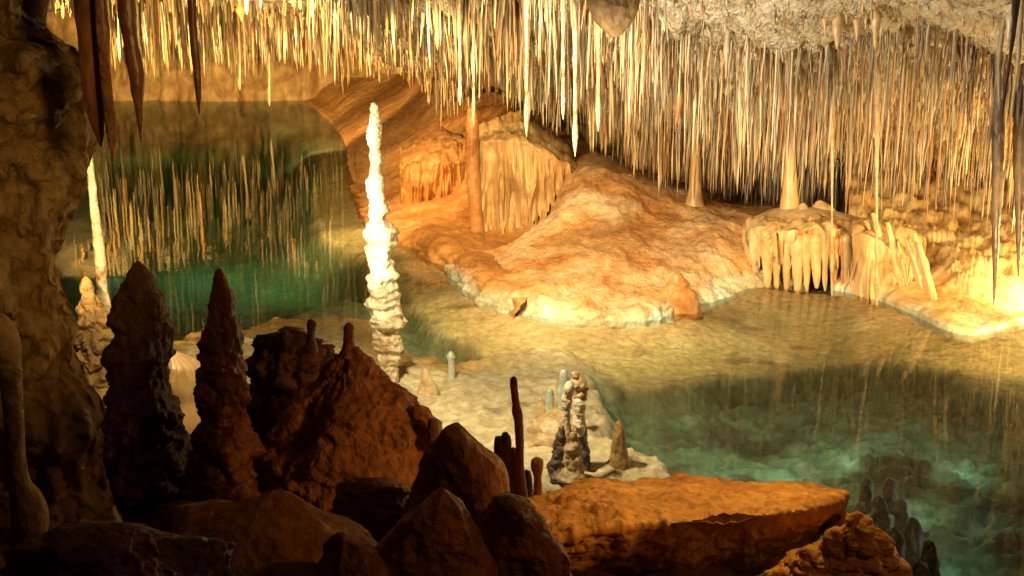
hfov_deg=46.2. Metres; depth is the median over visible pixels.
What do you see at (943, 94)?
straw stalactite
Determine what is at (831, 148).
stalactite
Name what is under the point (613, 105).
straw stalactite
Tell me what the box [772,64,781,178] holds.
straw stalactite
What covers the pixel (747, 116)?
straw stalactite
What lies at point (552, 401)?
stalagmite
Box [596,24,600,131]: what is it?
stalactite
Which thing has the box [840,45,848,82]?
straw stalactite
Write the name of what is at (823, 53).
straw stalactite
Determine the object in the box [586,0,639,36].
stalactite
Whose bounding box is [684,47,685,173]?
straw stalactite
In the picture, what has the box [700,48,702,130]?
straw stalactite
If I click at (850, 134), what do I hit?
straw stalactite
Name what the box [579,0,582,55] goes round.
straw stalactite
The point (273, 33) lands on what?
straw stalactite
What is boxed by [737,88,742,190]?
straw stalactite
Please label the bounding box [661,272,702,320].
boulder
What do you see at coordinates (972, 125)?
straw stalactite
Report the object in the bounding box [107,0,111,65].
straw stalactite
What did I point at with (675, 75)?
straw stalactite
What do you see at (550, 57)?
straw stalactite
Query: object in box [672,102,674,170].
straw stalactite
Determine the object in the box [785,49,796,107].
straw stalactite
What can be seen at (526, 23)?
stalactite
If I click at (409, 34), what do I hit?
straw stalactite
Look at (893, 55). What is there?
straw stalactite
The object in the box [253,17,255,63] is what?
straw stalactite
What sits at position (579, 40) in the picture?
straw stalactite
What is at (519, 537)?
boulder
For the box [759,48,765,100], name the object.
straw stalactite
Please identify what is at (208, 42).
straw stalactite
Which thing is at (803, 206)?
stalagmite
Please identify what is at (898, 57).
straw stalactite
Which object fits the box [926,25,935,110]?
straw stalactite
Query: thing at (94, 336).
stalagmite
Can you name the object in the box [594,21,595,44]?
straw stalactite
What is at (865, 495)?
stalagmite
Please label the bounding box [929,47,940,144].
straw stalactite
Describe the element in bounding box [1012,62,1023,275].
stalactite
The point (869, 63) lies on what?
straw stalactite
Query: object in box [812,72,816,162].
straw stalactite
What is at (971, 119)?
straw stalactite
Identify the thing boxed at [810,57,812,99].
straw stalactite
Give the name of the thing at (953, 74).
straw stalactite
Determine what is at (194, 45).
stalactite
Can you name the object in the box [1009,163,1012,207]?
straw stalactite
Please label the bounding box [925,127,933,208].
straw stalactite
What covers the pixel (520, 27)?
straw stalactite
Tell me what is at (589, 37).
straw stalactite
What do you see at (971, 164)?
straw stalactite
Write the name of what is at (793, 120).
straw stalactite
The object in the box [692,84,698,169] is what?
straw stalactite
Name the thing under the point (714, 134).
straw stalactite
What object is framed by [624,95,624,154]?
straw stalactite
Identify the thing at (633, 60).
straw stalactite
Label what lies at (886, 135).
straw stalactite
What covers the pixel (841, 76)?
straw stalactite
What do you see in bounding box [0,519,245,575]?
boulder
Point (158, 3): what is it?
straw stalactite
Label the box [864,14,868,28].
stalactite
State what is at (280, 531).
boulder
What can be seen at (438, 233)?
flowstone bank
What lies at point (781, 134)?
straw stalactite
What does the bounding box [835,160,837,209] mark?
straw stalactite
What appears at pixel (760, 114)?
straw stalactite
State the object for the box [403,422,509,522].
boulder
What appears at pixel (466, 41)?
straw stalactite
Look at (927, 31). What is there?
straw stalactite
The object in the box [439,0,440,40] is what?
straw stalactite
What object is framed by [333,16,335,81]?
straw stalactite
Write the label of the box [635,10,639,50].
straw stalactite
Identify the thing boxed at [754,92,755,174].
straw stalactite
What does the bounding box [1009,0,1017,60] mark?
straw stalactite
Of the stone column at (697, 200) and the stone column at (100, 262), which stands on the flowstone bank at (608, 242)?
the stone column at (697, 200)
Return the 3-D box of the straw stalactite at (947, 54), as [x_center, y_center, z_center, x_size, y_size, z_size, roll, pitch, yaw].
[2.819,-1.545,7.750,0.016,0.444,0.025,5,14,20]
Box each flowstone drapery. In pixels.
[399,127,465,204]
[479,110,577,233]
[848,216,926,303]
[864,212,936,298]
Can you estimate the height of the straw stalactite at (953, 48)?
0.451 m
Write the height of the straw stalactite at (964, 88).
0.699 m
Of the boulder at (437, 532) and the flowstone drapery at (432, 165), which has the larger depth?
the flowstone drapery at (432, 165)
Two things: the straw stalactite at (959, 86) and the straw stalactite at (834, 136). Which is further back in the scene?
the straw stalactite at (834, 136)
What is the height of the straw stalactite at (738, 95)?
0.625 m
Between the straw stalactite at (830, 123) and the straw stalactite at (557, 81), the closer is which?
the straw stalactite at (830, 123)
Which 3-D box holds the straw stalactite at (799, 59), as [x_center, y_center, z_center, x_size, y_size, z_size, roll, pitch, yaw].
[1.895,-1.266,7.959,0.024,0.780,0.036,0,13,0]
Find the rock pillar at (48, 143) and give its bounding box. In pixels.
[0,0,121,575]
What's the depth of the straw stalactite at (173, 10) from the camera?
15.28 m
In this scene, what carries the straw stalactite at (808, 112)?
hanging from the cave ceiling
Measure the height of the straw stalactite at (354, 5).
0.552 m
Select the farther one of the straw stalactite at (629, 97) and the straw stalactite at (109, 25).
the straw stalactite at (109, 25)
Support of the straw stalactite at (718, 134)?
hanging from the cave ceiling
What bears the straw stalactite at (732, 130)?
hanging from the cave ceiling
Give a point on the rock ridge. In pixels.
(326, 419)
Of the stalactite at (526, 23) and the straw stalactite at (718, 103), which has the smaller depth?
the stalactite at (526, 23)
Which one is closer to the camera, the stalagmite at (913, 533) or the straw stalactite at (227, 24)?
the stalagmite at (913, 533)
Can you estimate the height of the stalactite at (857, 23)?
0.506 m
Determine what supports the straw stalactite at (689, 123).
hanging from the cave ceiling
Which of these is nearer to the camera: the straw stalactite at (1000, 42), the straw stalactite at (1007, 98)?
the straw stalactite at (1000, 42)
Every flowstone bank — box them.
[303,72,599,318]
[444,152,808,328]
[833,155,1023,342]
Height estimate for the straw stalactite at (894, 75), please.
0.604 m
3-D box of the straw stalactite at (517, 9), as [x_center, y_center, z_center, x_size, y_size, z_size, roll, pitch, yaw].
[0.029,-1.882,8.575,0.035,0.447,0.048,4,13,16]
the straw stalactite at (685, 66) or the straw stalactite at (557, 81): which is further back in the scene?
the straw stalactite at (557, 81)
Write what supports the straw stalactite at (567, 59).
hanging from the cave ceiling
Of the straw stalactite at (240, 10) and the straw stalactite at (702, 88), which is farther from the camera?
the straw stalactite at (240, 10)
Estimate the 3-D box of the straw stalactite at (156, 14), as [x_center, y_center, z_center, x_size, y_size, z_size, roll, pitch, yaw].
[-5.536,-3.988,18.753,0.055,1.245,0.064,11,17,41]
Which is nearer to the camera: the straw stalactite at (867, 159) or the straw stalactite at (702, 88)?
the straw stalactite at (702, 88)
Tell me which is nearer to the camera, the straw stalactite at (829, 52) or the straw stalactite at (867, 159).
the straw stalactite at (829, 52)
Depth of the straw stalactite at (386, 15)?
8.33 m
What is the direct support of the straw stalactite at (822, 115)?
hanging from the cave ceiling
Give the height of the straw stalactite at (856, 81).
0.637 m
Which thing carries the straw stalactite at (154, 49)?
hanging from the cave ceiling
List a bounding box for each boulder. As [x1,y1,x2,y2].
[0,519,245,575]
[91,506,122,521]
[147,498,193,532]
[168,351,200,434]
[172,486,377,575]
[314,532,389,575]
[330,477,410,542]
[375,487,498,575]
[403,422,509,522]
[475,492,571,575]
[524,409,574,447]
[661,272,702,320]
[760,511,912,575]
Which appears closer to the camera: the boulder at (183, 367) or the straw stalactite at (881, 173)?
the boulder at (183, 367)
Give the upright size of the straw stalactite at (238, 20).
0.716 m
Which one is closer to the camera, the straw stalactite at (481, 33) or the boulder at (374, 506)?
the boulder at (374, 506)
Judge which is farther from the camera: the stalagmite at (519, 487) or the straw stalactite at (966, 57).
the straw stalactite at (966, 57)
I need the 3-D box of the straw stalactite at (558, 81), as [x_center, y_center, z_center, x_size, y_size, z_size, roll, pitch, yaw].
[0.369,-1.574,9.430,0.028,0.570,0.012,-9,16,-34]
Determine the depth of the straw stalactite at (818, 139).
8.30 m
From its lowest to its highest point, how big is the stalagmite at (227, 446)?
1.149 m
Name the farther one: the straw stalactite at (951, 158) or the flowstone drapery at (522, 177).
the flowstone drapery at (522, 177)
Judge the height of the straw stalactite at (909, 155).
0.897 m
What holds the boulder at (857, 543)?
on the lake floor
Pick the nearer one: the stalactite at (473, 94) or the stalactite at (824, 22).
the stalactite at (824, 22)
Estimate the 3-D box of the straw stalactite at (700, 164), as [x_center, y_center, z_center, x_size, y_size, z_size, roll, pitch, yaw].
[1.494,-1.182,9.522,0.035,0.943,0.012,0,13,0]
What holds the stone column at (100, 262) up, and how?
on the lake floor
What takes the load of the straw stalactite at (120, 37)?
hanging from the cave ceiling
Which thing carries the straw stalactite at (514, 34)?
hanging from the cave ceiling
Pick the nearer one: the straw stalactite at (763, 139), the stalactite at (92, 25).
the stalactite at (92, 25)
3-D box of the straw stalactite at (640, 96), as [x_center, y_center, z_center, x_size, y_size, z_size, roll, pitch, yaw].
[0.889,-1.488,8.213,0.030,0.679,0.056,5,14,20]
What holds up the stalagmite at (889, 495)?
on the lake floor
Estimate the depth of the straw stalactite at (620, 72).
7.62 m
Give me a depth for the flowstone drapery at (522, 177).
11.28 m
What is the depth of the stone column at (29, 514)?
3.05 m
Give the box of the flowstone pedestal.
[742,206,852,293]
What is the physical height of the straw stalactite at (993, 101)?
0.894 m
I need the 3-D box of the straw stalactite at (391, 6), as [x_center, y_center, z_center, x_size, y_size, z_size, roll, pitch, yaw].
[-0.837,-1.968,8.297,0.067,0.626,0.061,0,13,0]
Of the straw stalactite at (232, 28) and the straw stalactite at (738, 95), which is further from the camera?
the straw stalactite at (232, 28)
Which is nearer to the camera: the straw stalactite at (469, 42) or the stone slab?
the stone slab
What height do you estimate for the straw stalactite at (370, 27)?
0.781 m
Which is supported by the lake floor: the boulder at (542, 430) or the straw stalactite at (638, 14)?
the boulder at (542, 430)
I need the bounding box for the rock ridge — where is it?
[245,319,442,511]
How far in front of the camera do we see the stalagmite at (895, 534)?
5.45 m
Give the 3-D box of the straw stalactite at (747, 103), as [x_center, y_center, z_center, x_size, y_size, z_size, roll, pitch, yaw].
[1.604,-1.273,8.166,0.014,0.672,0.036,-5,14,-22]
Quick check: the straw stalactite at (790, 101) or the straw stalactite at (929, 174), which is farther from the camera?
the straw stalactite at (929, 174)
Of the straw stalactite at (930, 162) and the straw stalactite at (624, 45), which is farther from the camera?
the straw stalactite at (930, 162)
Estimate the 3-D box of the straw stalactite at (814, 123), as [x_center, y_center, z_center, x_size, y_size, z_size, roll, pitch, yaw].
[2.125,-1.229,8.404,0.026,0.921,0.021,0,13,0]
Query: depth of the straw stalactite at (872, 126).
8.75 m
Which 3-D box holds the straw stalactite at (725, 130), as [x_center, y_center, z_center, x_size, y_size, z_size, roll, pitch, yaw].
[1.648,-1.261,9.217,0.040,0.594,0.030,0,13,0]
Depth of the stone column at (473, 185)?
11.19 m
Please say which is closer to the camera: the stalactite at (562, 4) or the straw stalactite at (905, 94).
the stalactite at (562, 4)
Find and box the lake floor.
[55,103,1023,575]
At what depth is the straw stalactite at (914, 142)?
8.96 m
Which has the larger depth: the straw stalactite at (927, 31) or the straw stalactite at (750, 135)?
the straw stalactite at (750, 135)
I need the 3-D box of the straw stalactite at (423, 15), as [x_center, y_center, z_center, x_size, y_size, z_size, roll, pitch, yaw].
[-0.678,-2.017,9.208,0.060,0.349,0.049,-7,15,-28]
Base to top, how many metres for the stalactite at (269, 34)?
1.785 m
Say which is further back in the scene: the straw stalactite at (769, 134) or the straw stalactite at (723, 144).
the straw stalactite at (723, 144)
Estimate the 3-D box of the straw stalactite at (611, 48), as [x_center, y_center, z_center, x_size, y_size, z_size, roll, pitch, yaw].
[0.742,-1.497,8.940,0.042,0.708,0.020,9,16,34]
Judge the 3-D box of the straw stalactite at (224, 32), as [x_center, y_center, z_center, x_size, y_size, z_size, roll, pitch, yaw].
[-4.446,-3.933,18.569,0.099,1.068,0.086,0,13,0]
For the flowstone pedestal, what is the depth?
9.39 m
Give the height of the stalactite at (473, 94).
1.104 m
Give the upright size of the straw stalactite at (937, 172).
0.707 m
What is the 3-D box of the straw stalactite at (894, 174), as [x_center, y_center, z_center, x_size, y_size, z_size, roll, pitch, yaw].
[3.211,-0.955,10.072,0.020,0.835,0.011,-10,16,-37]
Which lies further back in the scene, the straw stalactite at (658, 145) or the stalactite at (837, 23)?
the straw stalactite at (658, 145)
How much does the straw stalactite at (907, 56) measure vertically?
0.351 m
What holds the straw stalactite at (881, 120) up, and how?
hanging from the cave ceiling
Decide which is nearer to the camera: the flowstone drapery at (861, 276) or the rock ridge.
the rock ridge
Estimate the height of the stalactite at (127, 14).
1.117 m
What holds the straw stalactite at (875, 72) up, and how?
hanging from the cave ceiling
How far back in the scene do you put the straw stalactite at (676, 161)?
10.26 m
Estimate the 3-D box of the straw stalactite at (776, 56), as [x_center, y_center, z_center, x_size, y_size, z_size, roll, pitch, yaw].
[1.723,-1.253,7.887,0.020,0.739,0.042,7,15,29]
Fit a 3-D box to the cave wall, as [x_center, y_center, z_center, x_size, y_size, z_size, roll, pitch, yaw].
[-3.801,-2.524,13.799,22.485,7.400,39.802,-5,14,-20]
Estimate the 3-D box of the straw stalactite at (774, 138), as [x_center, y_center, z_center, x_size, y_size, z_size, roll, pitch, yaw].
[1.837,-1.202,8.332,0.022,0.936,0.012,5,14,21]
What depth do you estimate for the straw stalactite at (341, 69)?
15.74 m
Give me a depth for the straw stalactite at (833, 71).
8.22 m
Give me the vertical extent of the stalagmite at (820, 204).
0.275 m
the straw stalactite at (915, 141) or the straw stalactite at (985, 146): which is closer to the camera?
the straw stalactite at (985, 146)
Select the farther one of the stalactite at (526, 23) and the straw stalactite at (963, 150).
the straw stalactite at (963, 150)
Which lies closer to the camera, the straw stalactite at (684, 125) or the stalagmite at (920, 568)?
the stalagmite at (920, 568)
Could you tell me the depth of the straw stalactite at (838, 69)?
8.11 m
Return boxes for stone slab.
[528,473,849,575]
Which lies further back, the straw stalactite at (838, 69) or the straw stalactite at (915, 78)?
the straw stalactite at (838, 69)
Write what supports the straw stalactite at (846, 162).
hanging from the cave ceiling
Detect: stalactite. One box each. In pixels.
[22,0,49,26]
[73,0,116,161]
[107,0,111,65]
[117,0,144,141]
[118,21,122,76]
[136,0,139,48]
[151,0,155,71]
[154,0,159,69]
[157,0,160,43]
[171,0,175,49]
[176,0,178,63]
[187,0,200,113]
[198,7,202,62]
[204,11,212,77]
[218,14,220,51]
[222,4,225,65]
[226,2,230,64]
[230,7,233,61]
[235,0,245,23]
[235,4,240,52]
[238,23,242,89]
[243,16,246,78]
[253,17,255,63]
[255,16,258,65]
[264,3,270,26]
[267,20,271,105]
[272,26,274,66]
[288,10,290,43]
[296,16,299,61]
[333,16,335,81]
[339,42,343,97]
[340,0,342,61]
[346,0,347,45]
[347,3,352,57]
[351,0,357,39]
[363,4,364,64]
[369,0,371,69]
[373,0,376,41]
[384,0,388,37]
[389,0,394,48]
[408,4,410,69]
[420,12,425,46]
[426,0,429,62]
[434,0,439,50]
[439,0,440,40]
[441,78,441,122]
[450,0,454,39]
[454,0,456,77]
[456,0,463,104]
[461,0,472,74]
[465,0,467,83]
[472,1,475,125]
[479,11,483,62]
[496,0,505,59]
[496,9,497,69]
[505,13,507,110]
[513,0,515,76]
[513,0,518,52]
[518,65,519,102]
[520,0,520,54]
[524,0,528,137]
[528,57,533,124]
[531,41,533,99]
[538,0,542,62]
[547,9,551,103]
[548,0,550,90]
[553,0,556,99]
[556,59,561,127]
[557,63,560,125]
[558,56,560,109]
[560,0,565,119]
[567,14,568,111]
[570,0,573,44]
[572,0,578,156]
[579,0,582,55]
[579,24,580,77]
[580,27,584,99]
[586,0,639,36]
[586,11,591,87]
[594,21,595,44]
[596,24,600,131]
[600,31,603,52]
[601,64,604,120]
[608,59,613,140]
[610,44,612,114]
[612,81,613,124]
[620,42,621,91]
[622,30,625,73]
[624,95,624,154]
[628,22,632,117]
[632,18,634,103]
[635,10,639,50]
[635,15,636,93]
[639,76,641,114]
[641,10,649,95]
[644,0,648,87]
[650,105,652,162]
[651,83,653,157]
[652,0,652,46]
[652,6,655,77]
[654,10,657,98]
[658,66,663,108]
[658,93,659,193]
[659,111,662,188]
[663,44,667,107]
[667,38,669,86]
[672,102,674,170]
[675,41,676,118]
[676,124,677,196]
[679,40,680,95]
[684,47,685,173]
[685,32,686,105]
[685,79,691,181]
[686,33,690,71]
[692,55,696,156]
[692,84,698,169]
[697,48,701,142]
[699,108,700,191]
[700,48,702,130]
[701,39,705,125]
[705,33,711,85]
[709,44,711,125]
[711,93,717,173]
[717,55,724,112]
[717,78,719,160]
[721,100,724,191]
[723,30,730,78]
[723,94,729,156]
[732,91,734,177]
[737,76,742,143]
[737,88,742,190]
[740,64,741,178]
[743,107,746,184]
[744,59,750,143]
[747,87,747,137]
[748,37,749,97]
[748,79,751,173]
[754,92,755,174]
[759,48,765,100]
[759,84,761,156]
[760,92,765,183]
[764,59,764,116]
[767,52,774,118]
[767,89,772,173]
[770,51,771,117]
[771,50,777,150]
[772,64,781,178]
[772,87,778,177]
[775,76,776,165]
[779,113,783,158]
[783,51,790,151]
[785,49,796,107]
[786,51,792,163]
[792,85,794,158]
[793,48,800,155]
[799,134,804,195]
[800,53,806,122]
[804,61,813,162]
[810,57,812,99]
[810,63,818,176]
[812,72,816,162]
[816,48,824,114]
[818,106,819,176]
[821,54,824,173]
[822,19,827,34]
[823,48,834,97]
[827,42,830,121]
[828,69,835,152]
[829,80,833,300]
[832,13,842,49]
[832,80,835,193]
[833,47,834,95]
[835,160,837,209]
[838,49,839,93]
[838,50,842,108]
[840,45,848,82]
[845,116,848,217]
[848,82,854,187]
[849,62,855,147]
[849,106,856,186]
[853,18,860,41]
[854,43,859,124]
[859,50,863,127]
[862,132,873,207]
[863,129,870,203]
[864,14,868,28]
[864,44,873,121]
[867,33,871,102]
[870,5,881,49]
[870,95,873,173]
[873,71,880,308]
[874,50,875,112]
[879,95,883,144]
[881,127,882,213]
[883,31,890,123]
[884,93,890,164]
[884,137,889,191]
[885,37,886,89]
[892,32,895,85]
[892,32,897,110]
[892,138,896,217]
[895,58,904,169]
[897,28,899,94]
[897,84,909,185]
[898,27,905,107]
[902,66,907,139]
[904,39,907,91]
[907,41,908,76]
[907,121,911,208]
[909,26,921,143]
[911,106,918,201]
[914,28,916,101]
[914,90,915,186]
[918,25,930,139]
[922,60,931,162]
[925,23,929,65]
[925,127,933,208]
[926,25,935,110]
[926,122,932,224]
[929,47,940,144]
[935,146,939,211]
[938,72,948,168]
[943,51,944,129]
[945,31,950,78]
[949,28,957,88]
[950,129,952,189]
[950,145,956,198]
[951,31,958,118]
[952,143,959,226]
[956,69,963,104]
[958,116,966,184]
[963,41,968,129]
[965,35,968,80]
[967,97,974,183]
[968,67,974,175]
[968,138,979,229]
[970,133,974,210]
[976,48,983,99]
[980,107,989,180]
[981,52,984,103]
[983,76,996,178]
[991,55,1004,304]
[996,19,1005,109]
[1001,0,1020,125]
[1001,160,1005,206]
[1004,144,1011,223]
[1005,66,1011,117]
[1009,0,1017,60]
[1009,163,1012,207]
[1010,39,1021,117]
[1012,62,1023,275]
[1016,1,1023,65]
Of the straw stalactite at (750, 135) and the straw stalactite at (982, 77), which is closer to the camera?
the straw stalactite at (982, 77)
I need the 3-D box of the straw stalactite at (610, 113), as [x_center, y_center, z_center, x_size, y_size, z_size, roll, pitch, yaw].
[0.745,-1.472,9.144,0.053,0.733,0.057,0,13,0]
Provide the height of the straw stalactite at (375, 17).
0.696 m
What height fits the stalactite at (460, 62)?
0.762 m
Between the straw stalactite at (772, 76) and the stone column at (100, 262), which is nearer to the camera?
the stone column at (100, 262)
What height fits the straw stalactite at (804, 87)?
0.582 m
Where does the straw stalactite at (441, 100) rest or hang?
hanging from the cave ceiling
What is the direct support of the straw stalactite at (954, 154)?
hanging from the cave ceiling
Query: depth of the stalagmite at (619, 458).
5.69 m
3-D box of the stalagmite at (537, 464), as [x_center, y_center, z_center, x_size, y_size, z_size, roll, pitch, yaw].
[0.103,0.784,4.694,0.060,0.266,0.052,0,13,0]
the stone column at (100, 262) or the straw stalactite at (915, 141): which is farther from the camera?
the straw stalactite at (915, 141)
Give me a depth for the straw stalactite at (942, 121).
8.69 m
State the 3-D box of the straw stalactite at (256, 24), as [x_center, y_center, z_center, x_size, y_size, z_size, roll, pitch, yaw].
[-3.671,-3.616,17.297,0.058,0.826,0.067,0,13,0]
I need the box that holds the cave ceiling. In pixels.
[48,0,1023,177]
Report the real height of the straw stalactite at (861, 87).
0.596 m
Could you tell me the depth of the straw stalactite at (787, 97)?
7.83 m
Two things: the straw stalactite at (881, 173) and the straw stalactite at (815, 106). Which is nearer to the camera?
the straw stalactite at (815, 106)
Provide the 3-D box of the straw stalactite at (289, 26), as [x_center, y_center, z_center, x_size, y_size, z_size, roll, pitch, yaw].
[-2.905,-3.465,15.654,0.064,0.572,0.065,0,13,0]
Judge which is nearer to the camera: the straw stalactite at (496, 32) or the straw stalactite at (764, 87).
the straw stalactite at (764, 87)
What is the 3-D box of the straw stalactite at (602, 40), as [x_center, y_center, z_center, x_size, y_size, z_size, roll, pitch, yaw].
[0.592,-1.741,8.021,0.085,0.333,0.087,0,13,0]
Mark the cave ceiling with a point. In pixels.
(681, 21)
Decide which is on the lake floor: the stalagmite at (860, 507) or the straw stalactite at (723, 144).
the stalagmite at (860, 507)
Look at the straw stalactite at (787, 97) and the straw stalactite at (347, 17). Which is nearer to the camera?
the straw stalactite at (787, 97)
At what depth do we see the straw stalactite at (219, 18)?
20.55 m
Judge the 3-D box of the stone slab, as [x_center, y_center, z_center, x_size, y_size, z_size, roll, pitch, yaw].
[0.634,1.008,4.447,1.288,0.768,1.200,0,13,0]
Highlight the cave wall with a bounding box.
[47,10,848,213]
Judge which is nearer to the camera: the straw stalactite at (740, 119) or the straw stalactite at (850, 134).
the straw stalactite at (740, 119)
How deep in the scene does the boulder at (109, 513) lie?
3.31 m
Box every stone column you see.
[0,312,48,565]
[87,155,110,313]
[466,107,484,233]
[685,127,704,206]
[779,112,799,208]
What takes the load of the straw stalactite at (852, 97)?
hanging from the cave ceiling
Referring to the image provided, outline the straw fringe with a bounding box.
[49,0,1023,225]
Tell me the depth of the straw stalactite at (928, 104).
8.36 m
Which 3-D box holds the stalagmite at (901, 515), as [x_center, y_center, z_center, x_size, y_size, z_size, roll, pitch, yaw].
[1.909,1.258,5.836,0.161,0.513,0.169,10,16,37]
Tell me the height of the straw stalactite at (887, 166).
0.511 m
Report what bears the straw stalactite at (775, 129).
hanging from the cave ceiling
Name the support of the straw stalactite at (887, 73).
hanging from the cave ceiling
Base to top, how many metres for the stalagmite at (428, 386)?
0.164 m
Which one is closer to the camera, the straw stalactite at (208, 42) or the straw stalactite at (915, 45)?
the straw stalactite at (915, 45)
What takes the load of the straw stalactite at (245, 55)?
hanging from the cave ceiling
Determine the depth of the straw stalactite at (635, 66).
7.83 m
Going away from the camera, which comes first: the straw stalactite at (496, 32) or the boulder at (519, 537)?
the boulder at (519, 537)
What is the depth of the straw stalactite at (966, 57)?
7.83 m
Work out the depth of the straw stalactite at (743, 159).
8.62 m
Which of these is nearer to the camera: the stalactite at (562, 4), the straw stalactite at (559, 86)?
the stalactite at (562, 4)
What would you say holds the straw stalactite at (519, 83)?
hanging from the cave ceiling
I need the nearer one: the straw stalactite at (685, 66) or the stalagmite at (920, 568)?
the stalagmite at (920, 568)
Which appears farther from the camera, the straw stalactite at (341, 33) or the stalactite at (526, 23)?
the straw stalactite at (341, 33)
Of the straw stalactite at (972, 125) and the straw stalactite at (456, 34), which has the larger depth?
the straw stalactite at (972, 125)
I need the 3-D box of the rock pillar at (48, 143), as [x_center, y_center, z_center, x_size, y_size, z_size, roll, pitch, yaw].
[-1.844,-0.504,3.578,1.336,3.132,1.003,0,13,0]
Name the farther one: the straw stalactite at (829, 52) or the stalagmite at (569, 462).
the straw stalactite at (829, 52)
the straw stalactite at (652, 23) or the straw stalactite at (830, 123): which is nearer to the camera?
the straw stalactite at (652, 23)
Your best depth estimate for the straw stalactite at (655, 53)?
7.59 m
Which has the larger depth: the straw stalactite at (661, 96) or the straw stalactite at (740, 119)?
the straw stalactite at (661, 96)
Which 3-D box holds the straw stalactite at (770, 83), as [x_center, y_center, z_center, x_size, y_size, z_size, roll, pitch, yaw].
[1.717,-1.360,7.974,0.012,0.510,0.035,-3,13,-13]
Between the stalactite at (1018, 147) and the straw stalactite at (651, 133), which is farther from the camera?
the straw stalactite at (651, 133)
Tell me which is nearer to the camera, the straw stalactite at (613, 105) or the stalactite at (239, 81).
the straw stalactite at (613, 105)
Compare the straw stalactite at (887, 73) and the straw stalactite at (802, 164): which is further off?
the straw stalactite at (802, 164)
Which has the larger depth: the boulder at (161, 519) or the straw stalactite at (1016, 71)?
the straw stalactite at (1016, 71)
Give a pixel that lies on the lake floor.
(819, 387)
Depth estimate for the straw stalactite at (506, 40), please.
8.98 m
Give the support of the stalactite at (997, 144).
hanging from the cave ceiling
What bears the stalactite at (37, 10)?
hanging from the cave ceiling
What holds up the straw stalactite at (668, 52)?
hanging from the cave ceiling
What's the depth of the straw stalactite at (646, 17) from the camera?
7.23 m
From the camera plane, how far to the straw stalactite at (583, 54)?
8.74 m
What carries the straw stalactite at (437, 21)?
hanging from the cave ceiling
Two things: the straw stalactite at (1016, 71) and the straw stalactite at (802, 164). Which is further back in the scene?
the straw stalactite at (802, 164)
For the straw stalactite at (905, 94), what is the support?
hanging from the cave ceiling
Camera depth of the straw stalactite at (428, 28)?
8.21 m
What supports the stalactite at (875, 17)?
hanging from the cave ceiling
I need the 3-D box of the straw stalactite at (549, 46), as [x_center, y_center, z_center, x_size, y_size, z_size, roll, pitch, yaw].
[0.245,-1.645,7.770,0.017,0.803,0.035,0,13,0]
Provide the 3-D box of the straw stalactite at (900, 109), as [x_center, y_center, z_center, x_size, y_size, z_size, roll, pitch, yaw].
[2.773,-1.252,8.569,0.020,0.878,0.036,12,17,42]
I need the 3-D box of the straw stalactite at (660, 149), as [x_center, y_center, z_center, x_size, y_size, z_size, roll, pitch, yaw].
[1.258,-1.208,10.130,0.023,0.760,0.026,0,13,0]
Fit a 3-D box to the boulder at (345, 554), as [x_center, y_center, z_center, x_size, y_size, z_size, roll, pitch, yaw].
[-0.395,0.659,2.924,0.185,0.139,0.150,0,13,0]
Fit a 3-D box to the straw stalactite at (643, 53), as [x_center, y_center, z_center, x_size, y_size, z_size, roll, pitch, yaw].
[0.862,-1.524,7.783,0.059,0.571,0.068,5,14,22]
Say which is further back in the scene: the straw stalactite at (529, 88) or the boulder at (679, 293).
the straw stalactite at (529, 88)
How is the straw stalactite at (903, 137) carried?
hanging from the cave ceiling
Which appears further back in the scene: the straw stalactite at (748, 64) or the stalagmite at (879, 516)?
the straw stalactite at (748, 64)
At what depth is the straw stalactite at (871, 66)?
7.81 m
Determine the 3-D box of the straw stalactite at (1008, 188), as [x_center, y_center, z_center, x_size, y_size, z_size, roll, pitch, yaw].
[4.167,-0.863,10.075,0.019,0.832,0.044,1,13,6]
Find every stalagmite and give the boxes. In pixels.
[74,276,113,389]
[100,260,192,524]
[183,268,266,502]
[363,101,407,383]
[415,368,439,396]
[446,351,454,378]
[494,432,532,497]
[510,376,527,497]
[531,457,543,495]
[533,369,571,417]
[546,371,591,484]
[609,421,630,470]
[798,203,808,209]
[812,200,835,210]
[851,503,867,514]
[858,476,872,513]
[870,495,890,531]
[882,477,897,514]
[885,527,905,559]
[893,497,908,533]
[903,517,923,569]
[911,561,930,575]
[918,540,940,575]
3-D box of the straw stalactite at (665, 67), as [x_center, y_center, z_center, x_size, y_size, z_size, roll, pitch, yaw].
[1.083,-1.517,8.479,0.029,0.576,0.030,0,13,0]
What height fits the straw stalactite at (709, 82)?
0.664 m
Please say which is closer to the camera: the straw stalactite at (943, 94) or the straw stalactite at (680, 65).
the straw stalactite at (680, 65)
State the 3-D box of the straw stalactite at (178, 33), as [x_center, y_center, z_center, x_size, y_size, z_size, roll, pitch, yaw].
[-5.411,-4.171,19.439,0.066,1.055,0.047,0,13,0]
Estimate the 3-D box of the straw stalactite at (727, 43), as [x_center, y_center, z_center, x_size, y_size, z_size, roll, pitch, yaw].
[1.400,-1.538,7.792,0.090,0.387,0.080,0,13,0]
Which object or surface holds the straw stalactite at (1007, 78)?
hanging from the cave ceiling
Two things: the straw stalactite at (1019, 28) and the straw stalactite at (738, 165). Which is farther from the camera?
the straw stalactite at (738, 165)
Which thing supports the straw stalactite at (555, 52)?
hanging from the cave ceiling
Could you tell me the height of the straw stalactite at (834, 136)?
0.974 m
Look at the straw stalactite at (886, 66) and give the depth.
7.97 m
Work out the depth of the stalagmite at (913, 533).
5.55 m
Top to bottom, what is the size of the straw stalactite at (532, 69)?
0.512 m
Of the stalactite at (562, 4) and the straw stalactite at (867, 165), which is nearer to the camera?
the stalactite at (562, 4)
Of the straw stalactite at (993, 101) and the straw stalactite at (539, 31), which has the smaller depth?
the straw stalactite at (539, 31)
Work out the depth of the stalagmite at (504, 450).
4.98 m
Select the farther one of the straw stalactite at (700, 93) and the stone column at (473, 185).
the stone column at (473, 185)
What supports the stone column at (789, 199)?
on the flowstone pedestal

